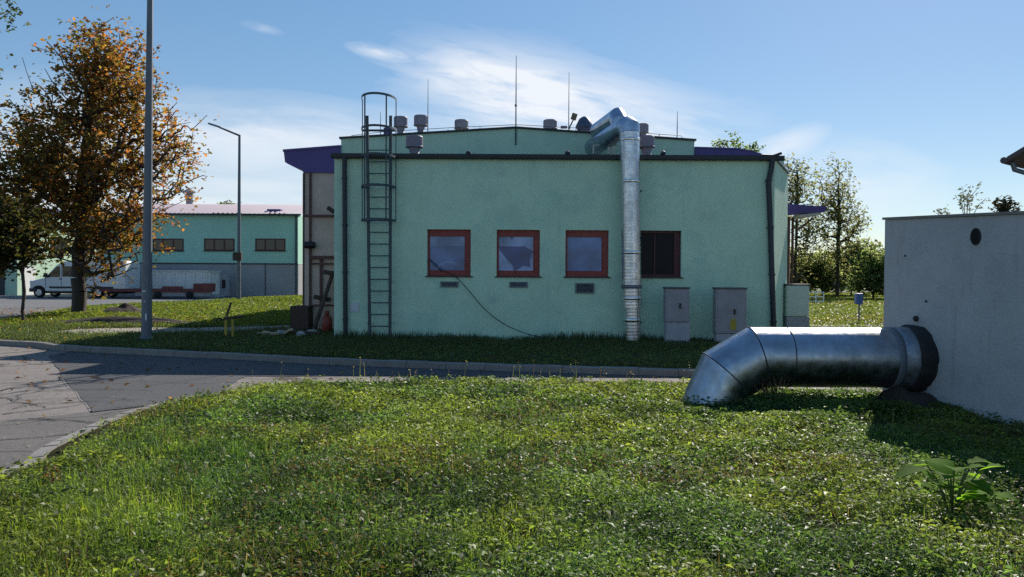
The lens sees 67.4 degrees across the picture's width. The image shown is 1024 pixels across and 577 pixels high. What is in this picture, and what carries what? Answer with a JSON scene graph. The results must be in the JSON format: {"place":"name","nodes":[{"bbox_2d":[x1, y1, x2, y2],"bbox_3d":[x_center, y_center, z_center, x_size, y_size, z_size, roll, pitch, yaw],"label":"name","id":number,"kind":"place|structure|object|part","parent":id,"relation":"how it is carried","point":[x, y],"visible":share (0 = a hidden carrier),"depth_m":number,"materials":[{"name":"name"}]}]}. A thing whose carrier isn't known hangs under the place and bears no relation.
{"place":"outdoors","nodes":[
{"label":"outdoors","id":0,"kind":"place"},
{"bbox_2d":[0,411,141,478],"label":"lawn","id":1,"kind":"structure","parent":0,"point":[52,453],"depth_m":7.34,"materials":[{"name":"plant"}]},
{"bbox_2d":[0,293,257,317],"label":"yard","id":2,"kind":"structure","parent":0,"point":[47,302],"depth_m":45.11,"materials":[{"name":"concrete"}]},
{"bbox_2d":[0,209,95,294],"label":"pale green building","id":3,"kind":"structure","parent":2,"relation":"on","point":[8,286],"depth_m":56.18,"materials":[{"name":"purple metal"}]},
{"bbox_2d":[24,266,34,294],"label":"door","id":4,"kind":"structure","parent":3,"relation":"in","point":[29,277],"depth_m":56.19,"materials":[{"name":"white paint"}]},
{"bbox_2d":[51,238,65,252],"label":"window","id":5,"kind":"structure","parent":3,"relation":"in","point":[59,245],"depth_m":60.02,"materials":[{"name":"glass"}]},
{"bbox_2d":[29,260,139,297],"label":"panel van","id":6,"kind":"object","parent":2,"relation":"on","point":[55,281],"visible":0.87,"depth_m":50.01,"materials":[{"name":"white paint"}]},
{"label":"side window","id":7,"kind":"part","parent":6,"relation":"part of","materials":[{"name":"glass"}]},
{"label":"side window","id":8,"kind":"part","parent":6,"relation":"part of","materials":[{"name":"glass"}]},
{"bbox_2d":[99,283,215,298],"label":"flatbed trailer","id":9,"kind":"object","parent":2,"relation":"on","point":[203,289],"visible":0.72,"depth_m":49.61,"materials":[{"name":"grey paint"}]},
{"bbox_2d":[141,270,224,296],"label":"white container","id":10,"kind":"object","parent":2,"relation":"on","point":[186,279],"visible":0.59,"depth_m":52.50,"materials":[{"name":"metal"}]},
{"bbox_2d":[96,189,302,295],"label":"hall","id":11,"kind":"structure","parent":2,"relation":"on","point":[271,250],"depth_m":55.94,"materials":[{"name":"green paint"}]},
{"bbox_2d":[102,239,131,250],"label":"window","id":12,"kind":"structure","parent":11,"relation":"in","point":[116,244],"depth_m":55.95,"materials":[{"name":"glass"}]},
{"bbox_2d":[153,238,183,251],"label":"window","id":13,"kind":"structure","parent":11,"relation":"in","point":[178,244],"depth_m":55.95,"materials":[{"name":"glass"}]},
{"bbox_2d":[204,238,234,251],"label":"window","id":14,"kind":"structure","parent":11,"relation":"in","point":[209,244],"depth_m":55.95,"materials":[{"name":"glass"}]},
{"bbox_2d":[255,238,285,251],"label":"window","id":15,"kind":"structure","parent":11,"relation":"in","point":[260,244],"depth_m":55.95,"materials":[{"name":"glass"}]},
{"bbox_2d":[220,274,228,296],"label":"cabinet","id":16,"kind":"object","parent":2,"relation":"on","point":[224,283],"visible":0.8,"depth_m":54.61,"materials":[{"name":"grey plastic"}]},
{"bbox_2d":[57,325,288,333],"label":"gravel path","id":17,"kind":"structure","parent":0,"point":[137,329],"depth_m":22.48,"materials":[{"name":"grey gravel"}]},
{"bbox_2d":[0,291,882,368],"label":"verge","id":18,"kind":"structure","parent":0,"point":[535,363],"depth_m":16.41,"materials":[{"name":"green plant"}]},
{"bbox_2d":[0,193,71,320],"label":"young tree","id":19,"kind":"object","parent":18,"relation":"on","point":[16,244],"visible":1,"depth_m":24.77,"materials":[{"name":"green plant"}]},
{"bbox_2d":[0,5,218,312],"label":"autumn tree","id":20,"kind":"object","parent":18,"relation":"on","point":[42,173],"visible":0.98,"depth_m":30.20,"materials":[{"name":"orange plant"}]},
{"bbox_2d":[103,303,140,312],"bbox_3d":[-15.977,0.822,31.690,2.100,0.472,1.600,0,1,0],"label":"earth mound","id":21,"kind":"object","parent":18,"relation":"on","point":[123,307],"visible":0.58,"depth_m":31.38,"materials":[{"name":"soil"}]},
{"bbox_2d":[46,316,215,324],"bbox_3d":[-12.422,1.037,24.847,6.400,0.297,1.000,0,1,0],"label":"earth mound","id":22,"kind":"object","parent":18,"relation":"on","point":[118,319],"visible":0.46,"depth_m":24.66,"materials":[{"name":"brown soil"}]},
{"bbox_2d":[139,0,152,340],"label":"street lamp","id":23,"kind":"object","parent":18,"relation":"on","point":[146,314],"visible":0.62,"depth_m":18.79,"materials":[{"name":"grey metal"}]},
{"bbox_2d":[0,294,302,328],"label":"grass","id":24,"kind":"structure","parent":18,"relation":"on","point":[258,309],"depth_m":29.98,"materials":[{"name":"green plant"}]},
{"bbox_2d":[208,123,241,298],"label":"street lamp","id":25,"kind":"object","parent":18,"relation":"on","point":[237,256],"visible":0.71,"depth_m":46.47,"materials":[{"name":"grey metal"}]},
{"bbox_2d":[215,302,244,338],"bbox_3d":[-7.202,0.834,19.603,0.766,0.964,0.100,0,1,0],"label":"gas riser","id":26,"kind":"object","parent":18,"relation":"on","point":[226,318],"visible":0.88,"depth_m":19.59,"materials":[{"name":"yellow paint"}]},
{"bbox_2d":[283,328,292,334],"bbox_3d":[-5.920,1.143,20.324,0.313,0.192,0.120,1,1,44],"label":"timber scrap","id":27,"kind":"object","parent":18,"relation":"on","point":[289,331],"visible":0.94,"depth_m":20.25,"materials":[{"name":"wood"}]},
{"bbox_2d":[295,331,306,336],"bbox_3d":[-5.571,1.214,20.245,0.302,0.188,0.325,0,1,0],"label":"rubble","id":28,"kind":"object","parent":18,"relation":"on","point":[298,333],"visible":0.68,"depth_m":20.11,"materials":[{"name":"grey stone"}]},
{"bbox_2d":[291,331,320,333],"bbox_3d":[-5.506,1.160,20.324,0.923,0.063,0.100,1,1,13],"label":"timber scrap","id":29,"kind":"object","parent":18,"relation":"on","point":[312,332],"visible":0.85,"depth_m":20.24,"materials":[{"name":"wood"}]},
{"bbox_2d":[312,275,333,328],"bbox_3d":[-5.433,0.351,22.150,0.130,1.722,0.706,1,1,43],"label":"leaning plank","id":30,"kind":"object","parent":18,"relation":"on","point":[323,301],"visible":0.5,"depth_m":22.11,"materials":[{"name":"wood"}]},
{"bbox_2d":[313,295,330,301],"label":"timber block","id":31,"kind":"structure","parent":30,"relation":"attached to","point":[318,297],"depth_m":22.26,"materials":[{"name":"wood"}]},
{"bbox_2d":[323,270,333,275],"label":"timber block","id":32,"kind":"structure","parent":30,"relation":"on","point":[326,272],"depth_m":22.24,"materials":[{"name":"wood"}]},
{"bbox_2d":[322,311,331,332],"bbox_3d":[-5.207,0.932,21.620,0.300,0.620,0.300,0,1,0],"label":"gas bottle","id":33,"kind":"object","parent":18,"relation":"on","point":[326,322],"visible":0.84,"depth_m":21.51,"materials":[{"name":"red metal"}]},
{"bbox_2d":[662,287,689,341],"bbox_3d":[4.043,0.678,18.907,0.618,1.429,0.395,0,1,0],"label":"utility cabinet","id":34,"kind":"object","parent":18,"relation":"on","point":[676,313],"visible":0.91,"depth_m":18.76,"materials":[{"name":"grey plastic"}]},
{"bbox_3d":[4.045,0.414,18.755,0.498,0.711,0.007,0,1,0],"label":"door","id":35,"kind":"part","parent":34,"relation":"part of","materials":[{"name":"grey plastic"}]},
{"bbox_2d":[712,287,747,341],"bbox_3d":[5.356,0.686,18.907,0.790,1.428,0.395,0,1,0],"label":"utility cabinet","id":36,"kind":"object","parent":18,"relation":"on","point":[729,312],"visible":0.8,"depth_m":18.76,"materials":[{"name":"grey plastic"}]},
{"bbox_3d":[5.357,0.559,18.758,0.670,0.984,0.007,0,1,0],"label":"door","id":37,"kind":"part","parent":36,"relation":"part of","materials":[{"name":"grey plastic"}]},
{"bbox_2d":[711,130,765,151],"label":"round tree","id":38,"kind":"object","parent":18,"relation":"on","point":[722,142],"visible":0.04,"depth_m":61.49,"materials":[{"name":"green plant"}]},
{"bbox_2d":[784,284,809,327],"bbox_3d":[8.042,0.616,21.863,0.688,1.496,0.540,0,1,0],"label":"utility cabinet","id":39,"kind":"object","parent":18,"relation":"on","point":[796,305],"visible":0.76,"depth_m":21.61,"materials":[{"name":"grey metal"}]},
{"bbox_3d":[8.043,0.349,21.604,0.568,0.768,0.007,0,1,0],"label":"door","id":40,"kind":"part","parent":39,"relation":"part of","materials":[{"name":"grey metal"}]},
{"bbox_2d":[784,153,833,283],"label":"birch tree","id":41,"kind":"object","parent":18,"relation":"on","point":[797,182],"visible":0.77,"depth_m":57.66,"materials":[{"name":"green plant"}]},
{"bbox_2d":[809,292,823,302],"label":"metal railing","id":42,"kind":"object","parent":18,"relation":"on","point":[815,296],"visible":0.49,"depth_m":46.84,"materials":[{"name":"grey metal"}]},
{"bbox_2d":[790,244,850,295],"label":"bush","id":43,"kind":"object","parent":18,"relation":"on","point":[819,283],"visible":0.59,"depth_m":61.40,"materials":[{"name":"green plant"}]},
{"bbox_2d":[806,152,872,296],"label":"birch tree","id":44,"kind":"object","parent":18,"relation":"on","point":[837,214],"visible":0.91,"depth_m":59.65,"materials":[{"name":"green plant"}]},
{"bbox_2d":[808,292,883,327],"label":"grass","id":45,"kind":"structure","parent":18,"relation":"on","point":[840,306],"depth_m":35.65,"materials":[{"name":"green plant"}]},
{"bbox_2d":[826,237,884,294],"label":"bush","id":46,"kind":"object","parent":18,"relation":"on","point":[858,248],"visible":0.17,"depth_m":65.32,"materials":[{"name":"green plant"}]},
{"bbox_2d":[854,293,862,323],"bbox_3d":[12.187,0.759,27.001,0.240,1.178,0.230,0,1,0],"label":"blue post box","id":47,"kind":"object","parent":18,"relation":"on","point":[858,298],"visible":0.89,"depth_m":26.92,"materials":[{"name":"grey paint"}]},
{"bbox_2d":[843,240,884,297],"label":"bush","id":48,"kind":"object","parent":18,"relation":"on","point":[869,276],"visible":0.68,"depth_m":55.61,"materials":[{"name":"green plant"}]},
{"bbox_2d":[1000,147,1023,174],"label":"house","id":49,"kind":"structure","parent":18,"relation":"on","point":[1014,160],"depth_m":16.00,"materials":[{"name":"brown paint"}]},
{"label":"grass bank","id":50,"kind":"object","parent":18,"relation":"on","visible":0},
{"bbox_2d":[223,296,302,302],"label":"grass","id":51,"kind":"structure","parent":50,"relation":"on","point":[287,299],"depth_m":43.54,"materials":[{"name":"green plant"}]},
{"bbox_2d":[0,345,882,422],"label":"road","id":52,"kind":"structure","parent":0,"point":[34,370],"depth_m":12.67,"materials":[{"name":"grey asphalt"}]},
{"bbox_2d":[0,406,142,467],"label":"sidewalk","id":53,"kind":"structure","parent":52,"relation":"on","point":[23,430],"depth_m":8.58,"materials":[{"name":"concrete"}]},
{"bbox_2d":[62,378,239,412],"bbox_3d":[-5.552,1.522,12.121,2.458,0.001,4.273,0,1,-36],"label":"road patch rim","id":54,"kind":"object","parent":52,"relation":"on","point":[87,405],"visible":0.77,"depth_m":11.31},
{"bbox_2d":[0,373,442,439],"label":"road cracks","id":55,"kind":"object","parent":52,"relation":"on","point":[61,377],"visible":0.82,"depth_m":10.39,"materials":[{"name":"black asphalt"}]},
{"bbox_2d":[0,306,644,416],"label":"fallen leaves","id":56,"kind":"object","parent":52,"relation":"on","point":[44,381],"visible":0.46,"depth_m":17.65,"materials":[{"name":"brown plant"}]},
{"bbox_2d":[7,349,687,456],"bbox_3d":[-5.996,1.517,11.504,19.948,0.029,11.976,0,1,0],"label":"grit","id":57,"kind":"object","parent":52,"relation":"on","point":[222,383],"visible":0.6,"depth_m":13.49,"materials":[{"name":"grey gravel"}]},
{"bbox_2d":[49,351,690,411],"bbox_3d":[-4.048,1.519,12.587,13.578,0.001,6.161,1,1,14],"label":"road patch","id":58,"kind":"object","parent":52,"relation":"on","point":[79,367],"visible":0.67,"depth_m":13.59,"materials":[{"name":"grey asphalt"}]},
{"bbox_2d":[283,126,826,340],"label":"utility building","id":59,"kind":"structure","parent":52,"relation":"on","point":[517,228],"depth_m":19.70,"materials":[{"name":"green paint"}]},
{"bbox_2d":[304,242,315,247],"bbox_3d":[-5.867,-1.264,22.349,0.320,0.195,0.334,0,1,0],"label":"wall lamp","id":60,"kind":"object","parent":59,"relation":"attached to","point":[309,244],"visible":1,"depth_m":22.20,"materials":[{"name":"black plastic"}]},
{"bbox_2d":[326,206,333,213],"bbox_3d":[-5.227,-2.274,22.305,0.240,0.212,0.421,0,1,0],"label":"floodlight","id":61,"kind":"object","parent":59,"relation":"attached to","point":[330,209],"visible":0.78,"depth_m":22.09,"materials":[{"name":"black plastic"}]},
{"bbox_2d":[361,92,396,336],"bbox_3d":[-3.375,-1.792,19.237,0.877,6.035,0.882,0,1,0],"label":"caged ladder","id":62,"kind":"object","parent":59,"relation":"attached to","point":[366,130],"visible":0.99,"depth_m":19.43,"materials":[{"name":"metal"}]},
{"bbox_2d":[393,116,407,132],"bbox_3d":[-3.540,-5.050,24.416,0.463,0.833,0.463,0,1,0],"label":"roof vent","id":63,"kind":"object","parent":59,"relation":"on","point":[401,123],"visible":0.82,"depth_m":24.27,"materials":[{"name":"metal"}]},
{"bbox_2d":[406,135,422,152],"bbox_3d":[-2.660,-3.773,20.938,0.487,0.787,0.487,0,1,0],"label":"roof vent","id":64,"kind":"object","parent":59,"relation":"on","point":[414,143],"visible":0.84,"depth_m":20.77,"materials":[{"name":"metal"}]},
{"bbox_2d":[414,114,427,131],"bbox_3d":[-2.899,-5.101,24.415,0.463,0.812,0.463,0,1,0],"label":"roof vent","id":65,"kind":"object","parent":59,"relation":"on","point":[420,121],"visible":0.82,"depth_m":24.25,"materials":[{"name":"metal"}]},
{"bbox_2d":[425,229,472,276],"bbox_3d":[-1.611,-0.906,19.752,1.206,1.222,0.230,0,1,0],"label":"window","id":66,"kind":"structure","parent":59,"relation":"in","point":[450,250],"depth_m":19.83,"materials":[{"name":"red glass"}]},
{"bbox_2d":[454,119,468,129],"bbox_3d":[-1.548,-4.860,23.519,0.446,0.616,0.446,0,1,0],"label":"roof vent","id":67,"kind":"object","parent":59,"relation":"on","point":[462,123],"visible":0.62,"depth_m":23.34,"materials":[{"name":"metal"}]},
{"bbox_2d":[429,259,552,338],"bbox_3d":[-0.411,0.272,19.503,3.449,2.041,0.141,0,1,8],"label":"cable","id":68,"kind":"object","parent":59,"relation":"attached to","point":[430,260],"visible":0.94,"depth_m":19.59,"materials":[{"name":"black plastic"}]},
{"bbox_2d":[515,56,516,125],"bbox_3d":[0.119,-5.719,22.553,0.100,2.233,0.095,0,1,0],"label":"lightning rod","id":69,"kind":"object","parent":59,"relation":"on","point":[516,96],"visible":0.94,"depth_m":22.55,"materials":[{"name":"metal"}]},
{"bbox_2d":[352,124,682,137],"bbox_3d":[0.124,-4.616,22.674,9.859,0.456,0.022,0,1,0],"label":"lightning wire","id":70,"kind":"object","parent":59,"relation":"attached to","point":[513,124],"visible":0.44,"depth_m":22.66,"materials":[{"name":"metal"}]},
{"bbox_2d":[495,230,541,277],"bbox_3d":[0.165,-0.896,19.752,1.197,1.222,0.230,0,1,0],"label":"window","id":71,"kind":"structure","parent":59,"relation":"in","point":[518,251],"depth_m":19.83,"materials":[{"name":"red glass"}]},
{"bbox_2d":[543,119,556,128],"bbox_3d":[1.166,-4.870,23.518,0.446,0.597,0.446,0,1,0],"label":"roof vent","id":72,"kind":"object","parent":59,"relation":"on","point":[549,122],"visible":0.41,"depth_m":23.34,"materials":[{"name":"metal"}]},
{"bbox_2d":[561,113,577,129],"bbox_3d":[1.792,-5.178,24.113,0.528,0.672,0.120,0,1,0],"label":"roof lamp","id":73,"kind":"object","parent":59,"relation":"on","point":[573,116],"visible":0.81,"depth_m":24.06,"materials":[{"name":"grey metal"}]},
{"bbox_2d":[575,116,591,130],"bbox_3d":[2.253,-4.954,23.917,0.560,0.820,0.551,0,1,0],"label":"turbine vent","id":74,"kind":"object","parent":59,"relation":"on","point":[584,122],"visible":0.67,"depth_m":23.72,"materials":[{"name":"metal"}]},
{"bbox_2d":[564,230,610,277],"bbox_3d":[1.929,-0.886,19.752,1.197,1.222,0.230,0,1,0],"label":"window","id":75,"kind":"structure","parent":59,"relation":"in","point":[586,251],"depth_m":19.84,"materials":[{"name":"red glass"}]},
{"bbox_2d":[585,107,641,340],"bbox_3d":[2.604,-1.733,21.678,1.035,6.148,5.434,0,1,-6],"label":"exhaust duct","id":76,"kind":"object","parent":59,"relation":"attached to","point":[612,128],"visible":0.99,"depth_m":19.08,"materials":[{"name":"metal"}]},
{"bbox_2d":[639,123,648,134],"bbox_3d":[4.067,-4.805,23.919,0.391,0.662,0.391,0,1,0],"label":"roof vent","id":77,"kind":"object","parent":59,"relation":"on","point":[644,128],"visible":0.52,"depth_m":23.76,"materials":[{"name":"metal"}]},
{"bbox_2d":[639,135,654,154],"bbox_3d":[3.665,-3.764,20.937,0.451,0.804,0.451,0,1,0],"label":"roof vent","id":78,"kind":"object","parent":59,"relation":"on","point":[646,144],"visible":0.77,"depth_m":20.77,"materials":[{"name":"metal"}]},
{"bbox_2d":[641,231,682,277],"bbox_3d":[3.750,-0.875,19.752,1.279,1.222,0.230,0,1,0],"label":"window","id":79,"kind":"structure","parent":59,"relation":"in","point":[660,255],"depth_m":19.84,"materials":[{"name":"glass"}]},
{"bbox_2d":[0,374,1023,576],"bbox_3d":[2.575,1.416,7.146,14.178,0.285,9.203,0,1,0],"label":"grass","id":80,"kind":"structure","parent":0,"point":[661,411],"depth_m":5.62,"materials":[{"name":"green plant"}]},
{"bbox_2d":[37,463,70,492],"bbox_3d":[-3.395,1.412,5.657,0.192,0.245,0.214,1,1,27],"label":"dry weed","id":81,"kind":"object","parent":80,"relation":"on","point":[57,470],"visible":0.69,"depth_m":5.65,"materials":[{"name":"green plant"}]},
{"bbox_2d":[178,424,257,446],"bbox_3d":[-2.765,1.421,7.298,0.727,0.181,0.590,0,1,-14],"label":"dry weed","id":82,"kind":"object","parent":80,"relation":"on","point":[208,435],"visible":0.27,"depth_m":7.22,"materials":[{"name":"green plant"}]},
{"bbox_2d":[278,376,312,385],"bbox_3d":[-2.989,1.321,10.639,0.440,0.259,0.409,0,1,0],"label":"dry weed","id":83,"kind":"object","parent":80,"relation":"on","point":[294,380],"visible":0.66,"depth_m":10.59,"materials":[{"name":"green plant"}]},
{"bbox_2d":[749,372,794,404],"bbox_3d":[3.104,1.234,9.522,0.513,0.539,0.578,0,1,-30],"label":"dry weed","id":84,"kind":"object","parent":80,"relation":"on","point":[767,387],"visible":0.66,"depth_m":9.43,"materials":[{"name":"green plant"}]},
{"bbox_2d":[775,430,875,456],"bbox_3d":[2.775,1.447,6.878,0.613,0.206,0.921,0,1,-14],"label":"dry weed","id":85,"kind":"object","parent":80,"relation":"on","point":[837,447],"visible":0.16,"depth_m":6.96,"materials":[{"name":"green plant"}]},
{"bbox_2d":[877,385,937,408],"bbox_3d":[4.942,1.379,9.575,1.100,0.368,1.200,0,1,0],"label":"earth mound","id":86,"kind":"object","parent":80,"relation":"on","point":[898,392],"visible":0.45,"depth_m":9.37,"materials":[{"name":"brown soil"}]},
{"bbox_2d":[894,456,1004,519],"bbox_3d":[2.892,1.354,5.132,0.641,0.450,0.606,0,1,0],"label":"burdock","id":87,"kind":"object","parent":80,"relation":"on","point":[980,489],"visible":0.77,"depth_m":5.12,"materials":[{"name":"green plant"}]},
{"bbox_2d":[882,211,1023,429],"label":"concrete shed","id":88,"kind":"structure","parent":80,"relation":"on","point":[954,285],"depth_m":8.86,"materials":[{"name":"grey concrete"}]},
{"bbox_2d":[681,324,939,407],"bbox_3d":[3.727,1.210,9.724,3.359,1.526,0.868,0,1,0],"label":"elbow pipe","id":89,"kind":"object","parent":88,"relation":"attached to","point":[906,356],"visible":0.85,"depth_m":9.40,"materials":[{"name":"silver metal"}]},
{"bbox_2d":[933,207,949,214],"bbox_3d":[5.321,-0.940,9.507,0.206,0.193,0.142,1,1,22],"label":"roof weed","id":90,"kind":"object","parent":88,"relation":"on","point":[939,212],"visible":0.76,"depth_m":9.51,"materials":[{"name":"green plant"}]},
{"bbox_2d":[953,183,990,213],"bbox_3d":[5.434,-1.056,9.141,0.412,0.439,0.309,0,1,-23],"label":"roof weed","id":91,"kind":"object","parent":88,"relation":"on","point":[964,197],"visible":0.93,"depth_m":9.14,"materials":[{"name":"green plant"}]},
{"bbox_2d":[988,195,1022,211],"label":"roof weed","id":92,"kind":"object","parent":88,"relation":"on","point":[1005,205],"visible":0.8,"depth_m":8.40,"materials":[{"name":"green plant"}]},
{"bbox_2d":[954,488,1017,513],"bbox_3d":[3.205,1.470,5.228,0.415,0.221,0.211,1,1,41],"label":"burdock","id":93,"kind":"object","parent":80,"relation":"on","point":[1006,495],"visible":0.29,"depth_m":5.18,"materials":[{"name":"green plant"}]},
{"bbox_3d":[2.467,1.466,9.737,1.240,0.117,1.240,0,1,0],"label":"earth mound","id":94,"kind":"object","parent":80,"relation":"on","visible":0},
{"bbox_2d":[727,393,743,407],"bbox_3d":[2.674,1.387,9.341,0.284,0.236,0.283,0,1,-27],"label":"dry weed","id":95,"kind":"object","parent":94,"relation":"on","point":[736,400],"visible":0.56,"depth_m":9.28,"materials":[{"name":"green plant"}]},
{"bbox_2d":[0,0,1023,267],"label":"sky","id":96,"kind":"structure","parent":0,"point":[923,99],"materials":[{"name":"blue"}]},
{"bbox_2d":[252,357,1013,482],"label":"seed stalks","id":97,"kind":"object","parent":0,"point":[519,379],"visible":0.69,"depth_m":10.73,"materials":[{"name":"beige plant"}]},
{"bbox_2d":[812,325,883,326],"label":"footpath","id":98,"kind":"structure","parent":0,"point":[844,326],"depth_m":25.70,"materials":[{"name":"concrete"}]},
{"label":"ground","id":99,"kind":"structure","parent":0,"visible":0},
{"bbox_2d":[0,0,30,84],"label":"tall tree","id":100,"kind":"object","parent":99,"relation":"on","point":[16,9],"visible":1,"depth_m":16.02,"materials":[{"name":"green plant"}]},
{"bbox_2d":[217,200,241,203],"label":"round tree","id":101,"kind":"object","parent":99,"relation":"on","point":[226,202],"visible":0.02,"depth_m":94.29,"materials":[{"name":"green plant"}]},
{"bbox_2d":[2,381,589,474],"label":"kerb","id":102,"kind":"structure","parent":99,"relation":"on","point":[44,449],"depth_m":7.58,"materials":[{"name":"concrete"}]},
{"bbox_2d":[0,339,694,376],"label":"kerb","id":103,"kind":"structure","parent":99,"relation":"on","point":[682,372],"depth_m":14.71,"materials":[{"name":"concrete"}]}
]}

